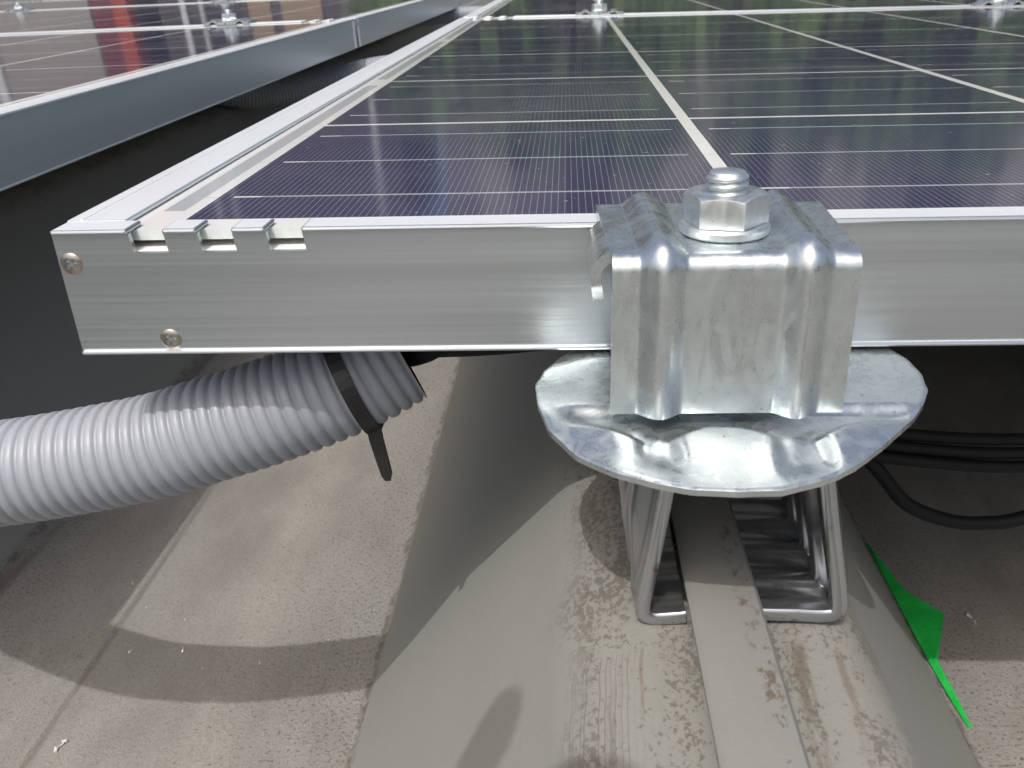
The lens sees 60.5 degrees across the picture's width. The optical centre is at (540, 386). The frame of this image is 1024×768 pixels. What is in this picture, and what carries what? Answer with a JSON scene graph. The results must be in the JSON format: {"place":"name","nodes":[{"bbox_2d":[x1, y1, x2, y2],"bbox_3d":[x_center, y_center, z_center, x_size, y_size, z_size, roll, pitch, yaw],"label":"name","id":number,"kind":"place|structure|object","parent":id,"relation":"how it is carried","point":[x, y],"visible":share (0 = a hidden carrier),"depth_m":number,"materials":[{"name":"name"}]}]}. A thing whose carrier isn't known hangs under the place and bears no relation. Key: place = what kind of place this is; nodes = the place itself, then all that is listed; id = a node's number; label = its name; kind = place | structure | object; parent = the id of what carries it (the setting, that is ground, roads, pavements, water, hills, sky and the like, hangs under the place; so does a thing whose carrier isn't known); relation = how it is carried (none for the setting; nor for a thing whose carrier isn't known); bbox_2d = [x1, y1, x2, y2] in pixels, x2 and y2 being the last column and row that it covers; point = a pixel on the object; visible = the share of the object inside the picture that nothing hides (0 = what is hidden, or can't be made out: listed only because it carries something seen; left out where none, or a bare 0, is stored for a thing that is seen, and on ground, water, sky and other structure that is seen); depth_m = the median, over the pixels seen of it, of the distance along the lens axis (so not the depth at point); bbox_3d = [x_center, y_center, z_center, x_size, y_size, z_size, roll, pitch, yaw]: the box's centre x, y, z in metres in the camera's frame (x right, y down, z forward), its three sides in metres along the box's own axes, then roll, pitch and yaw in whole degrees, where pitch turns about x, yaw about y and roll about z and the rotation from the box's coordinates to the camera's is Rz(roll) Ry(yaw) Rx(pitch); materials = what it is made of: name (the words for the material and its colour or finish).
{"place":"outdoors","nodes":[
{"label":"outdoors","id":0,"kind":"place"},
{"bbox_2d":[0,0,1023,767],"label":"roof","id":1,"kind":"structure","parent":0,"point":[472,554],"depth_m":0.43,"materials":[{"name":"silver metal"}]},
{"bbox_2d":[53,739,66,752],"bbox_3d":[-0.214,0.160,0.391,0.004,0.002,0.007,-1,26,2],"label":"paper scrap","id":2,"kind":"object","parent":1,"relation":"on","point":[56,748],"visible":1,"depth_m":0.39,"materials":[{"name":"white paper"}]},
{"bbox_2d":[0,351,426,526],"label":"conduit","id":3,"kind":"object","parent":1,"relation":"on","point":[255,415],"visible":0.82,"depth_m":0.27,"materials":[{"name":"grey plastic"}]},
{"bbox_2d":[322,352,392,480],"bbox_3d":[-0.060,0.005,0.284,0.017,0.051,0.036,-10,27,-18],"label":"cable tie","id":4,"kind":"object","parent":3,"relation":"attached to","point":[370,426],"visible":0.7,"depth_m":0.27,"materials":[{"name":"black plastic"}]},
{"bbox_2d":[400,351,441,366],"bbox_3d":[-0.043,-0.013,0.279,0.035,0.020,0.014,-1,26,2],"label":"cable","id":5,"kind":"object","parent":3,"relation":"attached to","point":[414,358],"visible":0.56,"depth_m":0.27,"materials":[{"name":"black rubber"}]},
{"bbox_2d":[438,350,546,357],"bbox_3d":[-0.008,-0.011,0.281,0.115,0.020,0.019,-5,26,-6],"label":"cable","id":6,"kind":"object","parent":3,"relation":"attached to","point":[466,353],"visible":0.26,"depth_m":0.27,"materials":[{"name":"black rubber"}]},
{"bbox_2d":[203,9,256,25],"bbox_3d":[-0.399,-0.439,1.159,0.098,0.110,0.081,-1,26,3],"label":"panel clamp","id":7,"kind":"object","parent":1,"relation":"on","point":[228,16],"visible":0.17,"depth_m":1.14,"materials":[{"name":"metal"}]},
{"bbox_2d":[0,19,357,190],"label":"solar panel","id":8,"kind":"object","parent":7,"relation":"attached to","point":[67,97],"visible":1,"depth_m":0.67,"materials":[{"name":"silver glass"}]},
{"bbox_2d":[0,0,456,46],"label":"solar panel","id":9,"kind":"object","parent":7,"relation":"attached to","point":[374,20],"visible":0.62,"depth_m":1.49,"materials":[{"name":"blue glass"}]},
{"bbox_2d":[4,3,34,10],"bbox_3d":[-1.237,-0.863,2.107,0.098,0.110,0.081,-1,26,3],"label":"panel clamp","id":10,"kind":"object","parent":9,"relation":"attached to","point":[18,6],"visible":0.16,"depth_m":2.08,"materials":[{"name":"metal"}]},
{"bbox_2d":[209,0,238,1],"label":"panel clamp","id":11,"kind":"object","parent":9,"relation":"attached to","point":[222,0],"visible":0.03,"depth_m":2.05,"materials":[{"name":"metal"}]},
{"bbox_2d":[0,0,474,10],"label":"solar panel","id":12,"kind":"object","parent":1,"relation":"on","point":[51,4],"visible":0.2,"depth_m":2.40,"materials":[{"name":"glass"}]},
{"bbox_2d":[216,55,387,108],"bbox_3d":[-0.235,-0.405,1.147,0.606,0.062,0.080,-7,26,-12],"label":"conduit","id":13,"kind":"object","parent":1,"relation":"on","point":[293,88],"visible":0.2,"depth_m":1.13,"materials":[{"name":"grey plastic"}]},
{"bbox_2d":[407,6,482,28],"bbox_3d":[-0.199,-0.850,2.029,0.416,0.052,0.043,-4,26,-4],"label":"conduit","id":14,"kind":"object","parent":1,"relation":"on","point":[453,15],"visible":0.22,"depth_m":2.02,"materials":[{"name":"grey plastic"}]},
{"bbox_2d":[575,0,623,14],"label":"panel clamp","id":15,"kind":"object","parent":1,"relation":"on","point":[599,7],"visible":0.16,"depth_m":1.11,"materials":[{"name":"metal"}]},
{"bbox_2d":[50,4,1023,354],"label":"solar panel","id":16,"kind":"object","parent":15,"relation":"attached to","point":[450,186],"visible":1,"depth_m":0.27,"materials":[{"name":"glass"}]},
{"bbox_2d":[864,462,1023,530],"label":"cable","id":17,"kind":"object","parent":16,"relation":"hanging from","point":[894,491],"visible":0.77,"depth_m":0.35,"materials":[{"name":"black rubber"}]},
{"bbox_2d":[869,451,1023,472],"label":"cable","id":18,"kind":"object","parent":16,"relation":"attached to","point":[943,463],"visible":0.46,"depth_m":0.34,"materials":[{"name":"black rubber"}]},
{"bbox_2d":[883,440,1023,458],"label":"cable","id":19,"kind":"object","parent":16,"relation":"attached to","point":[940,450],"visible":0.3,"depth_m":0.34,"materials":[{"name":"black rubber"}]},
{"bbox_2d":[895,428,1023,445],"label":"cable","id":20,"kind":"object","parent":16,"relation":"attached to","point":[967,438],"visible":0.35,"depth_m":0.34,"materials":[{"name":"black rubber"}]},
{"bbox_2d":[463,0,1023,18],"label":"solar panel","id":21,"kind":"object","parent":15,"relation":"attached to","point":[503,8],"visible":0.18,"depth_m":1.27,"materials":[{"name":"blue glass"}]},
{"bbox_2d":[535,167,927,624],"bbox_3d":[0.048,0.003,0.217,0.098,0.110,0.081,-1,26,2],"label":"panel clamp","id":22,"kind":"object","parent":1,"relation":"on","point":[740,372],"visible":1,"depth_m":0.20,"materials":[{"name":"metal"}]},
{"bbox_2d":[865,541,971,727],"bbox_3d":[0.197,0.118,0.449,0.018,0.007,0.137,-1,26,2],"label":"tape strip","id":23,"kind":"object","parent":1,"relation":"attached to","point":[924,620],"visible":1,"depth_m":0.45,"materials":[{"name":"green plastic"}]},
{"bbox_2d":[887,451,1023,460],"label":"cable","id":24,"kind":"object","parent":1,"relation":"on","point":[964,458],"visible":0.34,"depth_m":0.35,"materials":[{"name":"black rubber"}]},
{"bbox_2d":[966,612,976,624],"bbox_3d":[0.222,0.119,0.452,0.003,0.002,0.009,-1,26,2],"label":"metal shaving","id":25,"kind":"object","parent":1,"relation":"on","point":[974,622],"visible":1,"depth_m":0.45,"materials":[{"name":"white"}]},
{"bbox_2d":[969,0,1023,5],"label":"panel clamp","id":26,"kind":"object","parent":1,"relation":"on","point":[993,2],"visible":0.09,"depth_m":1.09,"materials":[{"name":"metal"}]}
]}

